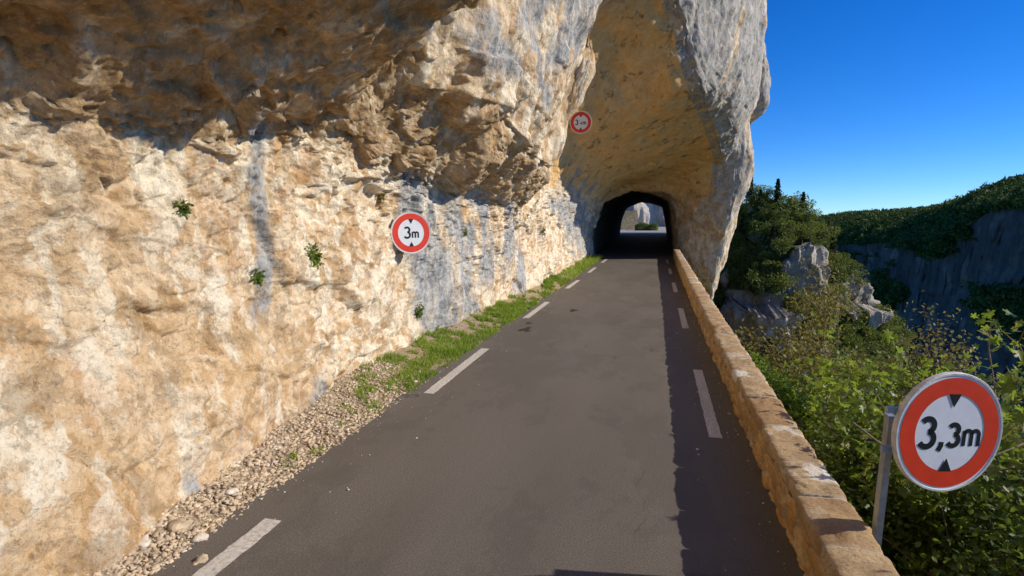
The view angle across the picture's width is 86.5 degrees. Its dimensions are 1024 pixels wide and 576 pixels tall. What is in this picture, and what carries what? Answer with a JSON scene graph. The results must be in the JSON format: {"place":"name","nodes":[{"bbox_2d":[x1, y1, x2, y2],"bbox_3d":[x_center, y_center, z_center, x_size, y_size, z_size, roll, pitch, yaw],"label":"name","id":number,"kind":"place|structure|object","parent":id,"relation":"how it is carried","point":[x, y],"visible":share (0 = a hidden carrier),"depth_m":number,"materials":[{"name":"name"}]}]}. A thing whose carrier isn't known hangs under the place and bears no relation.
{"place":"outdoors","nodes":[
{"label":"outdoors","id":0,"kind":"place"},
{"bbox_2d":[0,0,770,575],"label":"cliff","id":1,"kind":"structure","parent":0,"point":[158,354],"depth_m":5.89,"materials":[{"name":"stone"}]},
{"bbox_2d":[174,198,193,219],"bbox_3d":[-3.141,-0.756,5.195,0.139,0.211,0.190,7,10,43],"label":"cliff plant","id":2,"kind":"object","parent":1,"relation":"attached to","point":[186,209],"visible":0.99,"depth_m":5.18,"materials":[{"name":"green plant"}]},
{"bbox_2d":[250,268,264,285],"bbox_3d":[-2.906,-0.126,6.226,0.150,0.222,0.199,-2,7,-18],"label":"cliff plant","id":3,"kind":"object","parent":1,"relation":"on","point":[259,277],"visible":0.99,"depth_m":6.23,"materials":[{"name":"green plant"}]},
{"bbox_2d":[305,236,325,270],"bbox_3d":[-2.622,-0.412,7.193,0.216,0.547,0.394,1,7,9],"label":"cliff plant","id":4,"kind":"object","parent":1,"relation":"attached to","point":[317,256],"visible":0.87,"depth_m":7.19,"materials":[{"name":"green plant"}]},
{"bbox_2d":[390,212,430,253],"bbox_3d":[-1.998,-1.034,10.224,0.772,0.772,0.626,-4,6,-30],"label":"height limit sign","id":5,"kind":"object","parent":1,"relation":"attached to","point":[410,233],"visible":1,"depth_m":9.95,"materials":[{"name":"metal"}]},
{"bbox_2d":[414,301,424,319],"bbox_3d":[-1.904,0.478,11.228,0.177,0.391,0.291,5,9,35],"label":"cliff plant","id":6,"kind":"object","parent":1,"relation":"attached to","point":[419,310],"visible":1,"depth_m":11.19,"materials":[{"name":"green plant"}]},
{"bbox_2d":[570,111,591,133],"bbox_3d":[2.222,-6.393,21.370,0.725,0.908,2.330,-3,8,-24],"label":"height limit sign","id":7,"kind":"object","parent":1,"relation":"attached to","point":[580,122],"visible":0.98,"depth_m":20.51,"materials":[{"name":"metal"}]},
{"bbox_2d":[151,234,804,575],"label":"road","id":8,"kind":"structure","parent":0,"point":[569,434],"depth_m":5.67,"materials":[{"name":"grey asphalt"}]},
{"bbox_2d":[191,554,207,565],"bbox_3d":[-2.400,2.091,4.181,0.116,0.066,0.106,-5,9,-35],"label":"loose stone","id":9,"kind":"object","parent":8,"relation":"on","point":[202,558],"visible":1,"depth_m":4.16,"materials":[{"name":"beige stone"}]},
{"bbox_2d":[102,253,604,575],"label":"verge","id":10,"kind":"structure","parent":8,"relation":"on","point":[460,325],"depth_m":7.13,"materials":[{"name":"beige gravel"}]},
{"bbox_2d":[138,534,151,548],"bbox_3d":[-2.890,1.995,4.279,0.123,0.079,0.134,0,7,2],"label":"loose stone","id":11,"kind":"object","parent":10,"relation":"on","point":[145,541],"visible":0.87,"depth_m":4.25,"materials":[{"name":"white stone"}]},
{"bbox_2d":[167,518,193,532],"bbox_3d":[-2.801,1.993,4.559,0.197,0.102,0.200,2,7,15],"label":"loose stone","id":12,"kind":"object","parent":10,"relation":"on","point":[174,526],"visible":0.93,"depth_m":4.53,"materials":[{"name":"beige stone"}]},
{"bbox_2d":[191,532,208,542],"bbox_3d":[-2.561,2.048,4.471,0.111,0.070,0.128,2,7,15],"label":"loose stone","id":13,"kind":"object","parent":10,"relation":"on","point":[201,536],"visible":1,"depth_m":4.45,"materials":[{"name":"white stone"}]},
{"bbox_2d":[225,487,239,494],"bbox_3d":[-2.644,1.920,5.128,0.089,0.060,0.120,4,8,31],"label":"loose stone","id":14,"kind":"object","parent":10,"relation":"on","point":[230,491],"visible":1,"depth_m":5.11,"materials":[{"name":"white stone"}]},
{"bbox_2d":[84,256,595,575],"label":"rubble","id":15,"kind":"object","parent":10,"relation":"on","point":[284,475],"visible":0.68,"depth_m":5.56,"materials":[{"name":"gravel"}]},
{"bbox_2d":[277,251,602,467],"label":"grass","id":16,"kind":"structure","parent":10,"relation":"on","point":[516,309],"depth_m":11.33,"materials":[{"name":"green plant"}]},
{"bbox_2d":[673,249,899,575],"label":"stone parapet","id":17,"kind":"structure","parent":8,"relation":"on","point":[827,527],"depth_m":4.74,"materials":[{"name":"beige stone"}]},
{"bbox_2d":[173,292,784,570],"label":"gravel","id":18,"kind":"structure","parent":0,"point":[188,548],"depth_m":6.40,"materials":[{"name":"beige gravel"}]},
{"bbox_2d":[621,211,637,229],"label":"earth bank","id":19,"kind":"structure","parent":0,"point":[629,220],"depth_m":89.93,"materials":[{"name":"grey stone"}]},
{"bbox_2d":[620,227,665,233],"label":"terrace","id":20,"kind":"structure","parent":0,"point":[661,230],"depth_m":77.66,"materials":[{"name":"concrete"}]},
{"bbox_2d":[635,222,657,230],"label":"clipped hedge","id":21,"kind":"object","parent":20,"relation":"on","point":[653,227],"visible":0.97,"depth_m":83.33,"materials":[{"name":"green plant"}]},
{"bbox_2d":[634,203,665,226],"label":"cliff","id":22,"kind":"structure","parent":0,"point":[648,213],"depth_m":114.27,"materials":[{"name":"grey stone"}]},
{"bbox_2d":[560,206,1023,441],"bbox_3d":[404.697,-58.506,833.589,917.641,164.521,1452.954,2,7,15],"label":"canyon wall","id":23,"kind":"structure","parent":0,"point":[992,253],"depth_m":368.55,"materials":[{"name":"grey stone"}]},
{"bbox_2d":[812,173,1023,441],"bbox_3d":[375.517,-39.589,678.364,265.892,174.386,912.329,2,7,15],"label":"forest","id":24,"kind":"object","parent":23,"relation":"on","point":[937,228],"visible":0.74,"depth_m":426.73,"materials":[{"name":"green plant"}]},
{"bbox_2d":[715,193,913,385],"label":"rocky spur","id":25,"kind":"structure","parent":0,"point":[747,304],"depth_m":97.60,"materials":[{"name":"grey stone"}]},
{"bbox_2d":[713,287,728,305],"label":"oak tree","id":26,"kind":"object","parent":25,"relation":"on","point":[718,293],"visible":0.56,"depth_m":103.85,"materials":[{"name":"green plant"}]},
{"bbox_2d":[727,246,739,262],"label":"pale oak","id":27,"kind":"object","parent":25,"relation":"on","point":[729,255],"visible":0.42,"depth_m":104.98,"materials":[{"name":"green plant"}]},
{"bbox_2d":[723,262,749,282],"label":"oak tree","id":28,"kind":"object","parent":25,"relation":"on","point":[738,273],"visible":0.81,"depth_m":100.98,"materials":[{"name":"green plant"}]},
{"bbox_2d":[732,232,747,243],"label":"oak tree","id":29,"kind":"object","parent":25,"relation":"on","point":[740,236],"visible":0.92,"depth_m":104.91,"materials":[{"name":"green plant"}]},
{"bbox_2d":[731,267,751,280],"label":"oak tree","id":30,"kind":"object","parent":25,"relation":"on","point":[740,274],"visible":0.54,"depth_m":101.35,"materials":[{"name":"green plant"}]},
{"bbox_2d":[730,251,757,267],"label":"oak tree","id":31,"kind":"object","parent":25,"relation":"on","point":[739,258],"visible":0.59,"depth_m":102.20,"materials":[{"name":"green plant"}]},
{"bbox_2d":[738,195,757,214],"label":"oak tree","id":32,"kind":"object","parent":25,"relation":"on","point":[746,208],"visible":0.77,"depth_m":105.83,"materials":[{"name":"green plant"}]},
{"bbox_2d":[744,177,753,201],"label":"pine tree","id":33,"kind":"object","parent":25,"relation":"on","point":[748,193],"visible":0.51,"depth_m":107.71,"materials":[{"name":"green plant"}]},
{"bbox_2d":[739,212,760,225],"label":"oak tree","id":34,"kind":"object","parent":25,"relation":"on","point":[757,214],"visible":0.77,"depth_m":105.07,"materials":[{"name":"green plant"}]},
{"bbox_2d":[744,218,767,229],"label":"oak tree","id":35,"kind":"object","parent":25,"relation":"on","point":[748,226],"visible":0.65,"depth_m":103.46,"materials":[{"name":"green plant"}]},
{"bbox_2d":[750,183,764,192],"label":"pale oak","id":36,"kind":"object","parent":25,"relation":"on","point":[755,187],"visible":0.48,"depth_m":107.82,"materials":[{"name":"green plant"}]},
{"bbox_2d":[746,262,768,273],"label":"pale oak","id":37,"kind":"object","parent":25,"relation":"on","point":[754,264],"visible":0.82,"depth_m":99.07,"materials":[{"name":"green plant"}]},
{"bbox_2d":[748,269,769,283],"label":"oak tree","id":38,"kind":"object","parent":25,"relation":"on","point":[758,275],"visible":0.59,"depth_m":97.36,"materials":[{"name":"green plant"}]},
{"bbox_2d":[747,185,772,202],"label":"oak tree","id":39,"kind":"object","parent":25,"relation":"on","point":[758,196],"visible":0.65,"depth_m":105.75,"materials":[{"name":"green plant"}]},
{"bbox_2d":[756,189,763,211],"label":"pine tree","id":40,"kind":"object","parent":25,"relation":"on","point":[759,199],"visible":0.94,"depth_m":104.61,"materials":[{"name":"green plant"}]},
{"bbox_2d":[741,268,781,295],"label":"oak tree","id":41,"kind":"object","parent":25,"relation":"on","point":[758,286],"visible":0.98,"depth_m":96.08,"materials":[{"name":"green plant"}]},
{"bbox_2d":[748,220,779,239],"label":"oak tree","id":42,"kind":"object","parent":25,"relation":"on","point":[756,231],"visible":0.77,"depth_m":101.34,"materials":[{"name":"green plant"}]},
{"bbox_2d":[753,207,780,221],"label":"pale oak","id":43,"kind":"object","parent":25,"relation":"on","point":[763,215],"visible":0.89,"depth_m":103.63,"materials":[{"name":"green plant"}]},
{"bbox_2d":[761,259,781,271],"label":"pale oak","id":44,"kind":"object","parent":25,"relation":"on","point":[776,265],"visible":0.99,"depth_m":97.19,"materials":[{"name":"green plant"}]},
{"bbox_2d":[767,225,778,249],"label":"pine tree","id":45,"kind":"object","parent":25,"relation":"on","point":[773,233],"visible":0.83,"depth_m":99.17,"materials":[{"name":"green plant"}]},
{"bbox_2d":[756,194,790,217],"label":"oak tree","id":46,"kind":"object","parent":25,"relation":"on","point":[770,209],"visible":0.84,"depth_m":103.23,"materials":[{"name":"green plant"}]},
{"bbox_2d":[763,187,783,198],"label":"oak tree","id":47,"kind":"object","parent":25,"relation":"on","point":[770,194],"visible":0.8,"depth_m":106.50,"materials":[{"name":"green plant"}]},
{"bbox_2d":[766,214,784,228],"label":"oak tree","id":48,"kind":"object","parent":25,"relation":"on","point":[774,218],"visible":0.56,"depth_m":102.81,"materials":[{"name":"green plant"}]},
{"bbox_2d":[772,192,781,210],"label":"pine tree","id":49,"kind":"object","parent":25,"relation":"on","point":[776,199],"visible":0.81,"depth_m":104.86,"materials":[{"name":"green plant"}]},
{"bbox_2d":[773,178,781,201],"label":"pine tree","id":50,"kind":"object","parent":25,"relation":"on","point":[777,185],"visible":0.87,"depth_m":105.58,"materials":[{"name":"green plant"}]},
{"bbox_2d":[759,217,796,237],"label":"oak tree","id":51,"kind":"object","parent":25,"relation":"on","point":[776,221],"visible":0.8,"depth_m":100.42,"materials":[{"name":"green plant"}]},
{"bbox_2d":[761,271,799,288],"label":"pale oak","id":52,"kind":"object","parent":25,"relation":"on","point":[781,284],"visible":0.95,"depth_m":95.18,"materials":[{"name":"green plant"}]},
{"bbox_2d":[770,237,795,255],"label":"oak tree","id":53,"kind":"object","parent":25,"relation":"on","point":[786,245],"visible":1,"depth_m":96.79,"materials":[{"name":"green plant"}]},
{"bbox_2d":[782,209,803,224],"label":"oak tree","id":54,"kind":"object","parent":25,"relation":"on","point":[794,218],"visible":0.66,"depth_m":103.53,"materials":[{"name":"green plant"}]},
{"bbox_2d":[784,216,806,235],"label":"pale oak","id":55,"kind":"object","parent":25,"relation":"on","point":[796,227],"visible":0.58,"depth_m":101.63,"materials":[{"name":"green plant"}]},
{"bbox_2d":[785,197,811,215],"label":"pale oak","id":56,"kind":"object","parent":25,"relation":"on","point":[793,202],"visible":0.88,"depth_m":104.11,"materials":[{"name":"green plant"}]},
{"bbox_2d":[784,190,812,208],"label":"pale oak","id":57,"kind":"object","parent":25,"relation":"on","point":[795,196],"visible":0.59,"depth_m":105.47,"materials":[{"name":"green plant"}]},
{"bbox_2d":[784,299,813,315],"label":"oak tree","id":58,"kind":"object","parent":25,"relation":"on","point":[791,308],"visible":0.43,"depth_m":92.56,"materials":[{"name":"green plant"}]},
{"bbox_2d":[782,286,817,307],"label":"pale oak","id":59,"kind":"object","parent":25,"relation":"on","point":[799,296],"visible":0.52,"depth_m":94.94,"materials":[{"name":"green plant"}]},
{"bbox_2d":[798,191,806,211],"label":"pine tree","id":60,"kind":"object","parent":25,"relation":"on","point":[802,198],"visible":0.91,"depth_m":104.72,"materials":[{"name":"green plant"}]},
{"bbox_2d":[788,224,818,242],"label":"pale oak","id":61,"kind":"object","parent":25,"relation":"on","point":[805,233],"visible":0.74,"depth_m":101.83,"materials":[{"name":"green plant"}]},
{"bbox_2d":[797,207,822,222],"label":"pale oak","id":62,"kind":"object","parent":25,"relation":"on","point":[808,216],"visible":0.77,"depth_m":103.81,"materials":[{"name":"green plant"}]},
{"bbox_2d":[799,317,823,336],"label":"pale oak","id":63,"kind":"object","parent":25,"relation":"on","point":[809,327],"visible":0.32,"depth_m":91.05,"materials":[{"name":"green plant"}]},
{"bbox_2d":[809,234,826,245],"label":"oak tree","id":64,"kind":"object","parent":25,"relation":"on","point":[813,239],"visible":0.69,"depth_m":101.61,"materials":[{"name":"green plant"}]},
{"bbox_2d":[809,220,826,228],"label":"pale oak","id":65,"kind":"object","parent":25,"relation":"on","point":[819,223],"visible":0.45,"depth_m":105.85,"materials":[{"name":"green plant"}]},
{"bbox_2d":[814,232,836,247],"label":"oak tree","id":66,"kind":"object","parent":25,"relation":"on","point":[826,244],"visible":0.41,"depth_m":103.05,"materials":[{"name":"green plant"}]},
{"bbox_2d":[809,224,842,239],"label":"pale oak","id":67,"kind":"object","parent":25,"relation":"on","point":[830,230],"visible":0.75,"depth_m":104.43,"materials":[{"name":"green plant"}]},
{"bbox_2d":[821,325,839,346],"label":"oak tree","id":68,"kind":"object","parent":25,"relation":"on","point":[832,334],"visible":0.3,"depth_m":91.54,"materials":[{"name":"green plant"}]},
{"bbox_2d":[828,237,836,255],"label":"pine tree","id":69,"kind":"object","parent":25,"relation":"on","point":[833,247],"visible":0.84,"depth_m":103.85,"materials":[{"name":"green plant"}]},
{"bbox_2d":[828,251,842,261],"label":"pale oak","id":70,"kind":"object","parent":25,"relation":"on","point":[835,258],"visible":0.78,"depth_m":102.52,"materials":[{"name":"green plant"}]},
{"bbox_2d":[828,260,845,271],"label":"oak tree","id":71,"kind":"object","parent":25,"relation":"on","point":[835,265],"visible":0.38,"depth_m":100.65,"materials":[{"name":"green plant"}]},
{"bbox_2d":[828,283,849,297],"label":"oak tree","id":72,"kind":"object","parent":25,"relation":"on","point":[844,290],"visible":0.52,"depth_m":97.28,"materials":[{"name":"green plant"}]},
{"bbox_2d":[829,268,851,281],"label":"oak tree","id":73,"kind":"object","parent":25,"relation":"on","point":[845,273],"visible":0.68,"depth_m":100.96,"materials":[{"name":"green plant"}]},
{"bbox_2d":[830,345,852,363],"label":"oak tree","id":74,"kind":"object","parent":25,"relation":"on","point":[842,352],"visible":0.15,"depth_m":88.81,"materials":[{"name":"green plant"}]},
{"bbox_2d":[832,312,851,330],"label":"pale oak","id":75,"kind":"object","parent":25,"relation":"on","point":[841,323],"visible":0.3,"depth_m":94.53,"materials":[{"name":"green plant"}]},
{"bbox_2d":[835,251,849,262],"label":"oak tree","id":76,"kind":"object","parent":25,"relation":"on","point":[842,258],"visible":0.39,"depth_m":104.63,"materials":[{"name":"green plant"}]},
{"bbox_2d":[836,310,849,323],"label":"oak tree","id":77,"kind":"object","parent":25,"relation":"on","point":[847,312],"visible":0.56,"depth_m":94.58,"materials":[{"name":"green plant"}]},
{"bbox_2d":[834,322,859,342],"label":"oak tree","id":78,"kind":"object","parent":25,"relation":"on","point":[847,332],"visible":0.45,"depth_m":93.61,"materials":[{"name":"green plant"}]},
{"bbox_2d":[838,259,863,274],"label":"oak tree","id":79,"kind":"object","parent":25,"relation":"on","point":[855,267],"visible":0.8,"depth_m":102.07,"materials":[{"name":"green plant"}]},
{"bbox_2d":[842,338,862,348],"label":"oak tree","id":80,"kind":"object","parent":25,"relation":"on","point":[847,344],"visible":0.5,"depth_m":94.12,"materials":[{"name":"green plant"}]},
{"bbox_2d":[847,330,862,344],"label":"pale oak","id":81,"kind":"object","parent":25,"relation":"on","point":[857,337],"visible":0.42,"depth_m":95.25,"materials":[{"name":"green plant"}]},
{"bbox_2d":[846,339,866,356],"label":"pale oak","id":82,"kind":"object","parent":25,"relation":"on","point":[863,349],"visible":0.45,"depth_m":94.75,"materials":[{"name":"green plant"}]},
{"bbox_2d":[848,321,866,334],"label":"oak tree","id":83,"kind":"object","parent":25,"relation":"on","point":[856,329],"visible":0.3,"depth_m":96.33,"materials":[{"name":"green plant"}]},
{"bbox_2d":[852,304,868,323],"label":"oak tree","id":84,"kind":"object","parent":25,"relation":"on","point":[856,307],"visible":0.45,"depth_m":97.14,"materials":[{"name":"green plant"}]},
{"bbox_2d":[852,308,870,327],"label":"oak tree","id":85,"kind":"object","parent":25,"relation":"on","point":[858,318],"visible":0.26,"depth_m":95.36,"materials":[{"name":"green plant"}]},
{"bbox_2d":[854,274,869,285],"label":"pale oak","id":86,"kind":"object","parent":25,"relation":"on","point":[860,280],"visible":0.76,"depth_m":103.55,"materials":[{"name":"green plant"}]},
{"bbox_2d":[855,322,875,334],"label":"pale oak","id":87,"kind":"object","parent":25,"relation":"on","point":[869,330],"visible":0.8,"depth_m":96.48,"materials":[{"name":"green plant"}]},
{"bbox_2d":[853,333,880,352],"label":"oak tree","id":88,"kind":"object","parent":25,"relation":"on","point":[867,342],"visible":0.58,"depth_m":95.70,"materials":[{"name":"green plant"}]},
{"bbox_2d":[864,331,879,340],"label":"oak tree","id":89,"kind":"object","parent":25,"relation":"on","point":[869,335],"visible":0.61,"depth_m":96.87,"materials":[{"name":"green plant"}]},
{"bbox_2d":[870,339,894,353],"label":"pale oak","id":90,"kind":"object","parent":25,"relation":"on","point":[884,346],"visible":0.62,"depth_m":96.42,"materials":[{"name":"green plant"}]},
{"bbox_2d":[878,307,900,324],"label":"oak tree","id":91,"kind":"object","parent":25,"relation":"on","point":[899,321],"visible":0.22,"depth_m":102.52,"materials":[{"name":"green plant"}]},
{"bbox_2d":[890,330,909,350],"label":"oak tree","id":92,"kind":"object","parent":25,"relation":"on","point":[900,341],"visible":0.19,"depth_m":99.54,"materials":[{"name":"green plant"}]},
{"bbox_2d":[900,328,917,337],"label":"oak tree","id":93,"kind":"object","parent":25,"relation":"on","point":[905,333],"visible":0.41,"depth_m":102.66,"materials":[{"name":"green plant"}]},
{"bbox_2d":[804,432,917,575],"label":"gorge slope","id":94,"kind":"structure","parent":0,"point":[895,563],"depth_m":6.10,"materials":[{"name":"green plant"}]},
{"bbox_2d":[746,344,789,387],"bbox_3d":[5.797,2.088,13.330,1.504,1.539,1.635,0,7,3],"label":"leafy bush","id":95,"kind":"object","parent":94,"relation":"on","point":[755,360],"visible":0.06,"depth_m":12.97,"materials":[{"name":"green plant"}]},
{"bbox_2d":[757,357,835,453],"bbox_3d":[5.020,2.188,9.904,2.725,1.867,1.892,2,7,15],"label":"leafy bush","id":96,"kind":"object","parent":94,"relation":"on","point":[792,400],"visible":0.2,"depth_m":9.76,"materials":[{"name":"green plant"}]},
{"bbox_2d":[777,378,894,423],"bbox_3d":[6.867,3.112,11.690,3.111,2.438,2.583,2,7,15],"label":"leafy bush","id":97,"kind":"object","parent":94,"relation":"on","point":[829,397],"depth_m":11.65,"materials":[{"name":"green plant"}]},
{"bbox_2d":[732,243,1023,537],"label":"olive shrub","id":98,"kind":"object","parent":94,"relation":"on","point":[785,354],"visible":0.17,"depth_m":15.49,"materials":[{"name":"green plant"}]},
{"bbox_2d":[784,311,1023,475],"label":"fig tree","id":99,"kind":"object","parent":94,"relation":"on","point":[823,364],"visible":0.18,"depth_m":8.21,"materials":[{"name":"green plant"}]},
{"bbox_2d":[793,394,1023,575],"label":"leafy bush","id":100,"kind":"object","parent":94,"relation":"on","point":[853,495],"visible":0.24,"depth_m":5.70,"materials":[{"name":"green plant"}]},
{"bbox_2d":[802,309,1023,575],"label":"fig tree","id":101,"kind":"object","parent":94,"relation":"on","point":[1006,383],"visible":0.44,"depth_m":5.02,"materials":[{"name":"green plant"}]},
{"bbox_2d":[804,309,1023,557],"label":"fig tree","id":102,"kind":"object","parent":94,"relation":"on","point":[864,379],"visible":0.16,"depth_m":6.24,"materials":[{"name":"green plant"}]},
{"bbox_2d":[807,351,1023,573],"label":"leafy bush","id":103,"kind":"object","parent":94,"relation":"on","point":[879,389],"visible":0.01,"depth_m":7.30,"materials":[{"name":"green plant"}]},
{"bbox_2d":[828,390,1023,575],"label":"leafy bush","id":104,"kind":"object","parent":94,"relation":"on","point":[994,551],"visible":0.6,"depth_m":4.59,"materials":[{"name":"green plant"}]},
{"bbox_2d":[872,372,1002,546],"bbox_3d":[2.803,1.841,3.750,0.849,2.637,0.253,-1,7,-7],"label":"height limit sign","id":105,"kind":"object","parent":94,"relation":"on","point":[943,432],"visible":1,"depth_m":3.53,"materials":[{"name":"metal"}]},
{"bbox_2d":[921,537,1023,575],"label":"leafy bush","id":106,"kind":"object","parent":94,"relation":"on","point":[995,572],"visible":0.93,"depth_m":3.85,"materials":[{"name":"green plant"}]},
{"bbox_2d":[743,0,1023,215],"label":"sky","id":107,"kind":"structure","parent":0,"point":[875,104],"materials":[{"name":"blue"}]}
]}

